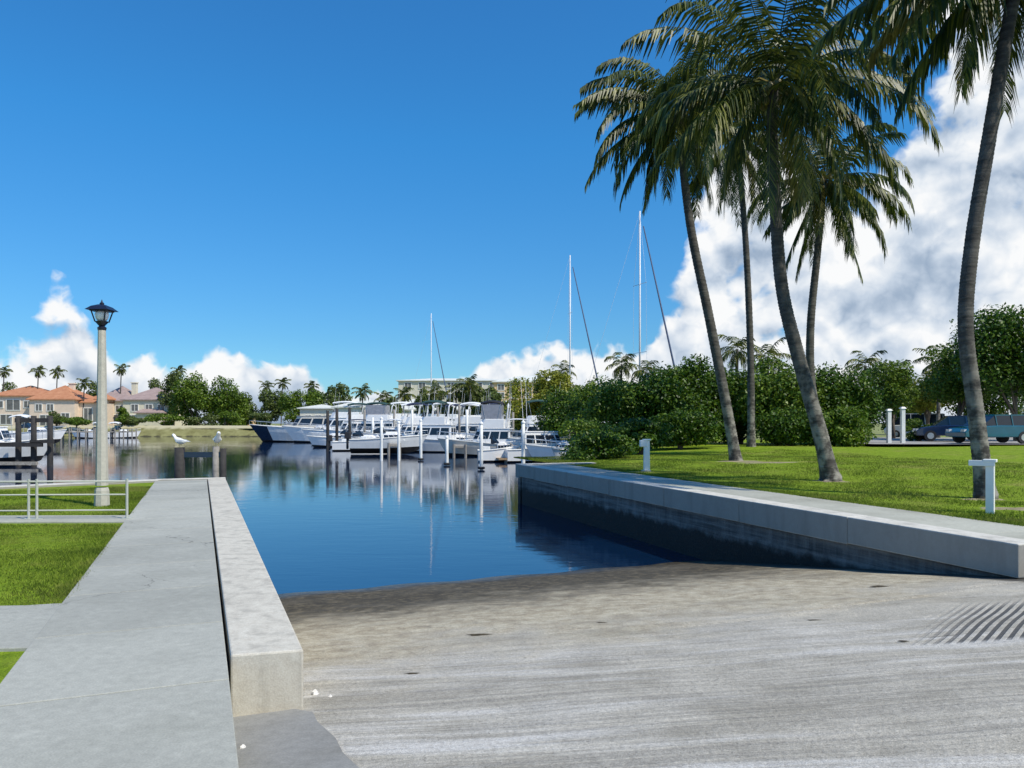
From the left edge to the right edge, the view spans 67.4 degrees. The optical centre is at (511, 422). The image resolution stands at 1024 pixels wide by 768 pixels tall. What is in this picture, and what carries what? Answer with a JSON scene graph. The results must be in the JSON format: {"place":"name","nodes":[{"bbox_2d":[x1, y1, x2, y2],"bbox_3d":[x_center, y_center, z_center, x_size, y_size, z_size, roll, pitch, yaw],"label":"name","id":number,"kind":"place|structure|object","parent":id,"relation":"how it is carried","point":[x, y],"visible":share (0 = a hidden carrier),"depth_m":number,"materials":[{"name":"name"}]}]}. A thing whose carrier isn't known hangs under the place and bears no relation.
{"place":"outdoors","nodes":[
{"label":"outdoors","id":0,"kind":"place"},
{"bbox_2d":[0,603,61,651],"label":"side path","id":1,"kind":"structure","parent":0,"point":[21,626],"depth_m":6.13,"materials":[{"name":"concrete"}]},
{"bbox_2d":[0,515,128,522],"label":"narrow path","id":2,"kind":"structure","parent":0,"point":[69,519],"depth_m":12.69,"materials":[{"name":"concrete"}]},
{"bbox_2d":[0,479,132,519],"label":"railing","id":3,"kind":"object","parent":2,"relation":"on","point":[28,494],"visible":0.81,"depth_m":12.73,"materials":[{"name":"white metal"}]},
{"bbox_2d":[0,483,153,682],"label":"lawn","id":4,"kind":"structure","parent":0,"point":[8,660],"depth_m":10.34,"materials":[{"name":"green plant"}]},
{"bbox_2d":[0,479,157,488],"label":"canal seawall","id":5,"kind":"object","parent":4,"relation":"on","point":[67,484],"visible":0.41,"depth_m":19.73,"materials":[{"name":"concrete"}]},
{"bbox_2d":[85,300,117,506],"bbox_3d":[-8.010,-0.285,15.000,0.440,4.230,0.440,0,0,0],"label":"lamp post","id":6,"kind":"object","parent":4,"relation":"on","point":[101,310],"visible":0.98,"depth_m":14.93,"materials":[{"name":"concrete"}]},
{"bbox_2d":[0,480,238,767],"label":"pier walk","id":7,"kind":"structure","parent":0,"point":[124,665],"depth_m":5.08,"materials":[{"name":"concrete"}]},
{"bbox_2d":[6,426,258,436],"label":"bank","id":8,"kind":"structure","parent":0,"point":[188,431],"depth_m":169.26,"materials":[{"name":"green plant"}]},
{"bbox_2d":[143,413,186,425],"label":"shore shrub","id":9,"kind":"object","parent":8,"relation":"on","point":[154,417],"visible":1,"depth_m":171.97,"materials":[{"name":"green plant"}]},
{"bbox_2d":[186,413,220,425],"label":"shore shrub","id":10,"kind":"object","parent":8,"relation":"on","point":[211,419],"visible":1,"depth_m":173.79,"materials":[{"name":"green plant"}]},
{"bbox_2d":[218,411,243,425],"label":"shore shrub","id":11,"kind":"object","parent":8,"relation":"on","point":[228,417],"visible":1,"depth_m":173.86,"materials":[{"name":"green plant"}]},
{"bbox_2d":[107,382,187,425],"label":"waterfront house","id":12,"kind":"structure","parent":0,"point":[135,403],"depth_m":186.00,"materials":[{"name":"beige paint"}]},
{"bbox_2d":[0,423,878,593],"bbox_3d":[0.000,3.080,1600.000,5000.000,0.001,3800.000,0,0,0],"label":"water","id":13,"kind":"structure","parent":0,"point":[319,518],"depth_m":25.68,"materials":[{"name":"blue liquid"}]},
{"bbox_2d":[15,416,21,465],"bbox_3d":[-34.704,2.166,54.000,0.404,5.268,0.404,0,0,0],"label":"piling","id":14,"kind":"object","parent":13,"relation":"in","point":[18,450],"visible":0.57,"depth_m":53.85,"materials":[{"name":"brown wood"}]},
{"bbox_2d":[0,426,54,461],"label":"cabin boat","id":15,"kind":"object","parent":13,"relation":"on","point":[7,454],"visible":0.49,"depth_m":55.76,"materials":[{"name":"white paint"}]},
{"bbox_2d":[30,416,36,465],"bbox_3d":[-33.624,2.166,54.000,0.404,5.268,0.404,0,0,0],"label":"piling","id":16,"kind":"object","parent":13,"relation":"in","point":[33,437],"visible":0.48,"depth_m":53.84,"materials":[{"name":"brown wood"}]},
{"bbox_2d":[0,418,53,446],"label":"lift beam","id":17,"kind":"structure","parent":16,"relation":"attached to","point":[35,443],"depth_m":53.39,"materials":[{"name":"brown wood"}]},
{"bbox_2d":[9,414,66,443],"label":"cuddy boat","id":18,"kind":"object","parent":13,"relation":"on","point":[58,435],"visible":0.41,"depth_m":91.37,"materials":[{"name":"white paint"}]},
{"bbox_2d":[47,416,52,465],"bbox_3d":[-32.472,2.166,54.000,0.404,5.268,0.404,0,0,0],"label":"piling","id":19,"kind":"object","parent":13,"relation":"in","point":[49,437],"visible":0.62,"depth_m":53.85,"materials":[{"name":"brown wood"}]},
{"bbox_2d":[174,447,184,477],"bbox_3d":[-9.778,2.769,22.600,0.319,4.062,0.319,0,0,0],"label":"piling","id":20,"kind":"object","parent":13,"relation":"in","point":[179,464],"visible":0.29,"depth_m":22.48,"materials":[{"name":"brown wood"}]},
{"bbox_2d":[212,446,219,477],"bbox_3d":[-8.709,2.754,22.600,0.212,4.092,0.213,0,0,0],"label":"piling","id":21,"kind":"object","parent":13,"relation":"in","point":[216,463],"visible":0.29,"depth_m":22.52,"materials":[{"name":"wood"}]},
{"bbox_2d":[249,393,339,441],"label":"motor yacht","id":22,"kind":"object","parent":13,"relation":"on","point":[268,433],"visible":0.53,"depth_m":120.85,"materials":[{"name":"black paint"}]},
{"bbox_2d":[297,404,333,415],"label":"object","id":23,"kind":"structure","parent":22,"relation":"attached to","point":[318,410],"depth_m":170.00,"materials":[{"name":"beige paint"}]},
{"bbox_2d":[282,394,366,442],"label":"motor yacht","id":24,"kind":"object","parent":13,"relation":"on","point":[297,434],"visible":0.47,"depth_m":116.91,"materials":[{"name":"white paint"}]},
{"bbox_2d":[306,419,354,446],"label":"cuddy boat","id":25,"kind":"object","parent":13,"relation":"on","point":[318,441],"visible":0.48,"depth_m":95.26,"materials":[{"name":"white paint"}]},
{"bbox_2d":[301,397,376,440],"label":"motor yacht","id":26,"kind":"object","parent":13,"relation":"on","point":[356,423],"visible":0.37,"depth_m":106.86,"materials":[{"name":"white paint"}]},
{"bbox_2d":[327,419,378,450],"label":"cuddy boat","id":27,"kind":"object","parent":13,"relation":"on","point":[338,445],"visible":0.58,"depth_m":83.03,"materials":[{"name":"white paint"}]},
{"bbox_2d":[322,396,396,434],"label":"motor yacht","id":28,"kind":"object","parent":13,"relation":"on","point":[376,412],"visible":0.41,"depth_m":102.90,"materials":[{"name":"white paint"}]},
{"bbox_2d":[344,427,427,452],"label":"cuddy boat","id":29,"kind":"object","parent":13,"relation":"on","point":[367,444],"visible":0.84,"depth_m":74.30,"materials":[{"name":"white paint"}]},
{"bbox_2d":[363,395,434,435],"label":"motor yacht","id":30,"kind":"object","parent":13,"relation":"on","point":[407,424],"visible":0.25,"depth_m":89.14,"materials":[{"name":"white paint"}]},
{"bbox_2d":[378,392,455,451],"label":"motor yacht","id":31,"kind":"object","parent":13,"relation":"on","point":[433,426],"visible":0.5,"depth_m":78.90,"materials":[{"name":"white paint"}]},
{"bbox_2d":[456,393,489,436],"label":"motor yacht","id":32,"kind":"object","parent":13,"relation":"on","point":[475,421],"visible":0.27,"depth_m":90.98,"materials":[{"name":"white paint"}]},
{"bbox_2d":[437,379,515,455],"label":"motor yacht","id":33,"kind":"object","parent":13,"relation":"on","point":[495,423],"visible":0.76,"depth_m":69.27,"materials":[{"name":"white paint"}]},
{"bbox_2d":[477,435,520,461],"bbox_3d":[-0.919,2.240,60.028,3.484,2.470,1.208,0,0,-8],"label":"skiff","id":34,"kind":"object","parent":13,"relation":"on","point":[492,454],"visible":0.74,"depth_m":59.52,"materials":[{"name":"white paint"}]},
{"bbox_2d":[476,391,559,437],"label":"motor yacht","id":35,"kind":"object","parent":13,"relation":"on","point":[529,424],"visible":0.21,"depth_m":81.06,"materials":[{"name":"white paint"}]},
{"bbox_2d":[496,375,570,462],"bbox_3d":[2.812,-0.139,60.020,8.137,7.229,2.007,0,0,-12],"label":"express cruiser","id":36,"kind":"object","parent":13,"relation":"on","point":[510,454],"visible":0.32,"depth_m":59.04,"materials":[{"name":"white paint"}]},
{"bbox_2d":[525,418,591,462],"bbox_3d":[4.846,1.554,58.015,7.828,3.842,2.390,0,0,8],"label":"cuddy boat","id":37,"kind":"object","parent":13,"relation":"on","point":[534,450],"visible":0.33,"depth_m":57.87,"materials":[{"name":"white paint"}]},
{"bbox_2d":[538,255,598,387],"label":"sailboat","id":38,"kind":"object","parent":13,"relation":"on","point":[569,304],"visible":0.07,"depth_m":93.13,"materials":[{"name":"blue paint"}]},
{"bbox_2d":[589,211,674,381],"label":"sailboat","id":39,"kind":"object","parent":13,"relation":"on","point":[640,283],"visible":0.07,"depth_m":72.33,"materials":[{"name":"blue paint"}]},
{"bbox_2d":[0,0,1023,422],"label":"sky","id":40,"kind":"structure","parent":0,"point":[256,191],"materials":[{"name":"blue"}]},
{"bbox_2d":[198,424,945,442],"bbox_3d":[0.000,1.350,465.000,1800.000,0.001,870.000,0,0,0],"label":"ground","id":41,"kind":"structure","parent":0,"point":[879,433],"depth_m":113.94,"materials":[{"name":"green plant"}]},
{"bbox_2d":[0,383,115,425],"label":"waterfront house","id":42,"kind":"structure","parent":41,"relation":"on","point":[66,401],"depth_m":185.95,"materials":[{"name":"beige paint"}]},
{"bbox_2d":[157,370,183,425],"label":"waterfront tree","id":43,"kind":"object","parent":41,"relation":"on","point":[169,383],"visible":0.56,"depth_m":185.03,"materials":[{"name":"green plant"}]},
{"bbox_2d":[166,370,217,425],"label":"waterfront tree","id":44,"kind":"object","parent":41,"relation":"on","point":[194,394],"visible":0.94,"depth_m":176.71,"materials":[{"name":"green plant"}]},
{"bbox_2d":[207,375,252,425],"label":"waterfront tree","id":45,"kind":"object","parent":41,"relation":"on","point":[228,400],"visible":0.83,"depth_m":178.66,"materials":[{"name":"green plant"}]},
{"bbox_2d":[257,389,283,424],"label":"waterfront tree","id":46,"kind":"object","parent":41,"relation":"on","point":[269,400],"visible":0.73,"depth_m":183.29,"materials":[{"name":"green plant"}]},
{"bbox_2d":[277,389,308,423],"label":"waterfront tree","id":47,"kind":"object","parent":41,"relation":"on","point":[288,404],"visible":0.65,"depth_m":179.09,"materials":[{"name":"green plant"}]},
{"bbox_2d":[304,387,325,405],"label":"waterfront tree","id":48,"kind":"object","parent":41,"relation":"on","point":[315,396],"visible":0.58,"depth_m":180.26,"materials":[{"name":"green plant"}]},
{"bbox_2d":[322,382,353,405],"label":"waterfront tree","id":49,"kind":"object","parent":41,"relation":"on","point":[331,397],"visible":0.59,"depth_m":175.53,"materials":[{"name":"green plant"}]},
{"bbox_2d":[331,399,435,413],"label":"building","id":50,"kind":"structure","parent":41,"relation":"on","point":[342,407],"depth_m":142.00,"materials":[{"name":"white paint"}]},
{"bbox_2d":[414,388,435,413],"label":"waterfront tree","id":51,"kind":"object","parent":41,"relation":"on","point":[424,397],"visible":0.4,"depth_m":125.54,"materials":[{"name":"green plant"}]},
{"bbox_2d":[421,380,447,415],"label":"palm tree","id":52,"kind":"object","parent":41,"relation":"on","point":[433,390],"visible":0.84,"depth_m":119.89,"materials":[{"name":"plant"}]},
{"bbox_2d":[396,378,500,407],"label":"apartment building","id":53,"kind":"structure","parent":41,"relation":"on","point":[416,384],"depth_m":210.00,"materials":[{"name":"beige paint"}]},
{"bbox_2d":[456,374,482,414],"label":"palm tree","id":54,"kind":"object","parent":41,"relation":"on","point":[471,389],"visible":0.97,"depth_m":118.73,"materials":[{"name":"plant"}]},
{"bbox_2d":[457,381,485,414],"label":"waterfront tree","id":55,"kind":"object","parent":41,"relation":"on","point":[479,397],"visible":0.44,"depth_m":121.04,"materials":[{"name":"green plant"}]},
{"bbox_2d":[492,376,549,400],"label":"apartment building","id":56,"kind":"structure","parent":41,"relation":"on","point":[499,387],"depth_m":190.00,"materials":[{"name":"pink paint"}]},
{"bbox_2d":[531,386,579,440],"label":"hedge tree","id":57,"kind":"object","parent":41,"relation":"on","point":[550,422],"visible":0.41,"depth_m":65.48,"materials":[{"name":"green plant"}]},
{"bbox_2d":[532,368,581,401],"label":"waterfront tree","id":58,"kind":"object","parent":41,"relation":"on","point":[544,383],"visible":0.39,"depth_m":86.84,"materials":[{"name":"green plant"}]},
{"bbox_2d":[558,373,614,435],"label":"hedge tree","id":59,"kind":"object","parent":41,"relation":"on","point":[582,396],"visible":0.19,"depth_m":57.73,"materials":[{"name":"green plant"}]},
{"bbox_2d":[604,352,637,381],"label":"palm tree","id":60,"kind":"object","parent":41,"relation":"on","point":[624,367],"visible":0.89,"depth_m":74.88,"materials":[{"name":"green plant"}]},
{"bbox_2d":[629,360,661,382],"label":"palm tree","id":61,"kind":"object","parent":41,"relation":"on","point":[643,368],"visible":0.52,"depth_m":71.81,"materials":[{"name":"plant"}]},
{"bbox_2d":[875,372,944,434],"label":"shade tree","id":62,"kind":"object","parent":41,"relation":"on","point":[883,418],"visible":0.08,"depth_m":83.17,"materials":[{"name":"green plant"}]},
{"bbox_2d":[278,560,1023,767],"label":"boat ramp","id":63,"kind":"object","parent":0,"point":[705,664],"visible":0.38,"depth_m":5.92,"materials":[{"name":"concrete"}]},
{"bbox_2d":[208,479,302,716],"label":"concrete curb","id":64,"kind":"structure","parent":63,"relation":"on","point":[264,652],"depth_m":6.01,"materials":[{"name":"concrete"}]},
{"bbox_2d":[233,709,358,767],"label":"ramp apron","id":65,"kind":"object","parent":63,"relation":"on","point":[294,738],"visible":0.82,"depth_m":4.46,"materials":[{"name":"concrete"}]},
{"bbox_2d":[519,464,1023,577],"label":"seawall","id":66,"kind":"object","parent":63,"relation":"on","point":[705,525],"visible":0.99,"depth_m":15.28,"materials":[{"name":"concrete"}]},
{"bbox_2d":[515,462,594,503],"bbox_3d":[1.709,3.185,29.611,3.200,3.230,0.410,0,0,-18],"label":"seawall return","id":67,"kind":"object","parent":66,"relation":"attached to","point":[519,483],"visible":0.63,"depth_m":29.19,"materials":[{"name":"concrete"}]},
{"bbox_2d":[538,464,1023,538],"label":"walk","id":68,"kind":"structure","parent":66,"relation":"on","point":[995,528],"depth_m":14.79,"materials":[{"name":"concrete"}]},
{"bbox_2d":[574,439,1023,523],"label":"lawn","id":69,"kind":"structure","parent":0,"point":[1008,453],"depth_m":27.19,"materials":[{"name":"green plant"}]},
{"bbox_2d":[559,445,595,461],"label":"shrub","id":70,"kind":"object","parent":69,"relation":"on","point":[583,455],"visible":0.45,"depth_m":32.65,"materials":[{"name":"green plant"}]},
{"bbox_2d":[556,418,615,449],"bbox_3d":[4.417,0.700,41.034,4.161,1.955,2.775,0,0,0],"label":"shrub","id":71,"kind":"object","parent":69,"relation":"on","point":[576,427],"visible":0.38,"depth_m":40.68,"materials":[{"name":"green plant"}]},
{"bbox_2d":[568,428,641,458],"bbox_3d":[4.071,1.079,33.350,3.254,1.703,2.574,0,0,37],"label":"shrub","id":72,"kind":"object","parent":69,"relation":"on","point":[608,444],"visible":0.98,"depth_m":32.90,"materials":[{"name":"green plant"}]},
{"bbox_2d":[578,376,654,427],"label":"hedge tree","id":73,"kind":"object","parent":69,"relation":"on","point":[600,409],"visible":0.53,"depth_m":46.00,"materials":[{"name":"green plant"}]},
{"bbox_2d":[608,416,673,453],"bbox_3d":[5.965,0.690,36.843,3.705,1.949,2.861,0,0,0],"label":"shrub","id":74,"kind":"object","parent":69,"relation":"on","point":[637,429],"visible":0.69,"depth_m":36.28,"materials":[{"name":"green plant"}]},
{"bbox_2d":[639,439,650,471],"bbox_3d":[4.439,1.097,25.600,0.360,1.085,0.260,0,0,0],"label":"white square post","id":75,"kind":"object","parent":69,"relation":"on","point":[645,443],"visible":0.94,"depth_m":25.52,"materials":[{"name":"concrete"}]},
{"bbox_2d":[601,361,706,445],"bbox_3d":[8.576,-1.044,46.010,6.461,5.442,4.132,0,0,0],"label":"hedge tree","id":76,"kind":"object","parent":69,"relation":"on","point":[662,393],"visible":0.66,"depth_m":44.95,"materials":[{"name":"green plant"}]},
{"bbox_2d":[649,407,725,448],"bbox_3d":[9.244,0.411,41.997,5.204,2.518,2.870,0,0,0],"label":"shrub","id":77,"kind":"object","parent":69,"relation":"on","point":[687,428],"visible":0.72,"depth_m":41.27,"materials":[{"name":"green plant"}]},
{"bbox_2d":[649,353,743,443],"bbox_3d":[11.365,-1.303,47.124,6.175,5.937,4.476,0,0,0],"label":"hedge tree","id":78,"kind":"object","parent":69,"relation":"on","point":[703,384],"visible":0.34,"depth_m":46.29,"materials":[{"name":"green plant"}]},
{"bbox_2d":[707,362,766,443],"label":"hedge tree","id":79,"kind":"object","parent":69,"relation":"on","point":[741,433],"visible":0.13,"depth_m":47.36,"materials":[{"name":"green plant"}]},
{"bbox_2d":[677,70,799,446],"bbox_3d":[12.451,-8.737,42.223,7.925,21.042,7.992,0,0,0],"label":"palm tree","id":80,"kind":"object","parent":69,"relation":"on","point":[740,197],"visible":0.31,"depth_m":41.85,"materials":[{"name":"green plant"}]},
{"bbox_2d":[715,460,762,461],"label":"bare soil","id":81,"kind":"structure","parent":69,"relation":"on","point":[738,461],"depth_m":29.32,"materials":[{"name":"soil"}]},
{"bbox_2d":[572,33,781,460],"bbox_3d":[6.604,-6.378,29.865,7.958,16.555,7.214,0,0,-26],"label":"palm tree","id":82,"kind":"object","parent":81,"relation":"on","point":[622,102],"visible":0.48,"depth_m":29.84,"materials":[{"name":"green plant"}]},
{"bbox_2d":[718,334,762,373],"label":"palm tree","id":83,"kind":"object","parent":69,"relation":"on","point":[736,357],"visible":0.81,"depth_m":57.84,"materials":[{"name":"green plant"}]},
{"bbox_2d":[745,337,791,374],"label":"palm tree","id":84,"kind":"object","parent":69,"relation":"on","point":[771,351],"visible":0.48,"depth_m":59.90,"materials":[{"name":"green plant"}]},
{"bbox_2d":[731,353,831,444],"bbox_3d":[16.084,-1.285,45.877,6.337,5.912,4.460,0,0,0],"label":"hedge tree","id":85,"kind":"object","parent":69,"relation":"on","point":[769,395],"visible":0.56,"depth_m":44.91,"materials":[{"name":"green plant"}]},
{"bbox_2d":[619,0,949,480],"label":"palm tree","id":86,"kind":"object","parent":69,"relation":"on","point":[799,99],"visible":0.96,"depth_m":21.21,"materials":[{"name":"green plant"}]},
{"bbox_2d":[755,406,814,445],"bbox_3d":[15.612,0.370,42.977,4.840,2.617,2.757,0,0,0],"label":"shrub","id":87,"kind":"object","parent":69,"relation":"on","point":[788,428],"visible":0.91,"depth_m":42.34,"materials":[{"name":"green plant"}]},
{"bbox_2d":[776,360,870,412],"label":"hedge tree","id":88,"kind":"object","parent":69,"relation":"on","point":[830,373],"visible":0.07,"depth_m":45.72,"materials":[{"name":"green plant"}]},
{"bbox_2d":[744,117,914,395],"bbox_3d":[13.657,-5.777,32.625,7.192,14.575,7.206,0,0,0],"label":"palm tree","id":89,"kind":"object","parent":69,"relation":"on","point":[855,200],"visible":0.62,"depth_m":32.73,"materials":[{"name":"green plant"}]},
{"bbox_2d":[805,405,876,446],"bbox_3d":[17.942,0.366,41.938,3.599,2.614,2.835,0,0,29],"label":"shrub","id":90,"kind":"object","parent":69,"relation":"on","point":[850,429],"visible":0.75,"depth_m":41.40,"materials":[{"name":"green plant"}]},
{"bbox_2d":[819,367,883,441],"bbox_3d":[20.150,-0.883,46.133,4.533,5.134,3.203,0,0,0],"label":"shrub","id":91,"kind":"object","parent":69,"relation":"on","point":[863,396],"visible":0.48,"depth_m":45.42,"materials":[{"name":"green plant"}]},
{"bbox_2d":[843,350,886,435],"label":"palm tree","id":92,"kind":"object","parent":69,"relation":"on","point":[869,361],"visible":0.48,"depth_m":61.90,"materials":[{"name":"green plant"}]},
{"bbox_2d":[858,358,920,437],"bbox_3d":[28.783,-1.601,58.050,4.395,6.518,3.374,0,0,-12],"label":"shade tree","id":93,"kind":"object","parent":69,"relation":"on","point":[893,398],"visible":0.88,"depth_m":57.42,"materials":[{"name":"green plant"}]},
{"bbox_2d":[884,413,944,436],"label":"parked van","id":94,"kind":"object","parent":69,"relation":"on","point":[914,416],"visible":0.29,"depth_m":65.37,"materials":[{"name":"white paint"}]},
{"bbox_2d":[811,0,1023,498],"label":"palm tree","id":95,"kind":"object","parent":69,"relation":"on","point":[972,17],"visible":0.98,"depth_m":16.22,"materials":[{"name":"grey plant"}]},
{"bbox_2d":[907,368,950,424],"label":"shade tree","id":96,"kind":"object","parent":69,"relation":"on","point":[922,405],"visible":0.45,"depth_m":61.71,"materials":[{"name":"green plant"}]},
{"bbox_2d":[912,345,955,437],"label":"palm tree","id":97,"kind":"object","parent":69,"relation":"on","point":[937,403],"visible":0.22,"depth_m":60.05,"materials":[{"name":"plant"}]},
{"bbox_2d":[917,344,995,415],"bbox_3d":[31.403,-2.010,54.034,5.508,7.228,4.025,0,0,-21],"label":"shade tree","id":98,"kind":"object","parent":69,"relation":"on","point":[948,389],"visible":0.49,"depth_m":53.59,"materials":[{"name":"green plant"}]},
{"bbox_2d":[938,302,1023,440],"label":"shade tree","id":99,"kind":"object","parent":69,"relation":"on","point":[999,347],"visible":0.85,"depth_m":49.01,"materials":[{"name":"green plant"}]},
{"bbox_2d":[943,388,1023,415],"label":"shade tree","id":100,"kind":"object","parent":69,"relation":"on","point":[992,406],"visible":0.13,"depth_m":61.01,"materials":[{"name":"green plant"}]},
{"bbox_2d":[969,459,997,513],"bbox_3d":[8.350,1.140,13.618,0.420,0.980,0.200,0,0,38],"label":"square post","id":101,"kind":"object","parent":69,"relation":"on","point":[989,464],"visible":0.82,"depth_m":13.51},
{"bbox_2d":[857,437,1023,443],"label":"parking area","id":102,"kind":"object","parent":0,"point":[941,440],"visible":0.5,"depth_m":48.25,"materials":[{"name":"concrete"}]},
{"bbox_2d":[905,418,932,440],"bbox_3d":[26.473,0.617,49.923,1.976,1.877,1.982,0,0,-37],"label":"shrub","id":103,"kind":"object","parent":102,"relation":"on","point":[910,424],"visible":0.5,"depth_m":49.89,"materials":[{"name":"green plant"}]},
{"bbox_2d":[912,416,969,440],"bbox_3d":[27.793,0.377,48.494,4.289,1.595,1.870,0,0,20],"label":"parked car","id":104,"kind":"object","parent":102,"relation":"on","point":[933,431],"visible":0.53,"depth_m":48.00,"materials":[{"name":"blue paint"}]},
{"bbox_2d":[945,415,1023,442],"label":"parked car","id":105,"kind":"object","parent":102,"relation":"on","point":[1002,428],"visible":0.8,"depth_m":42.80,"materials":[{"name":"teal paint"}]},
{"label":"marina bank","id":106,"kind":"structure","parent":0,"visible":0},
{"bbox_2d":[502,377,561,430],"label":"waterfront tree","id":107,"kind":"object","parent":106,"relation":"on","point":[516,405],"visible":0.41,"depth_m":83.60,"materials":[{"name":"green plant"}]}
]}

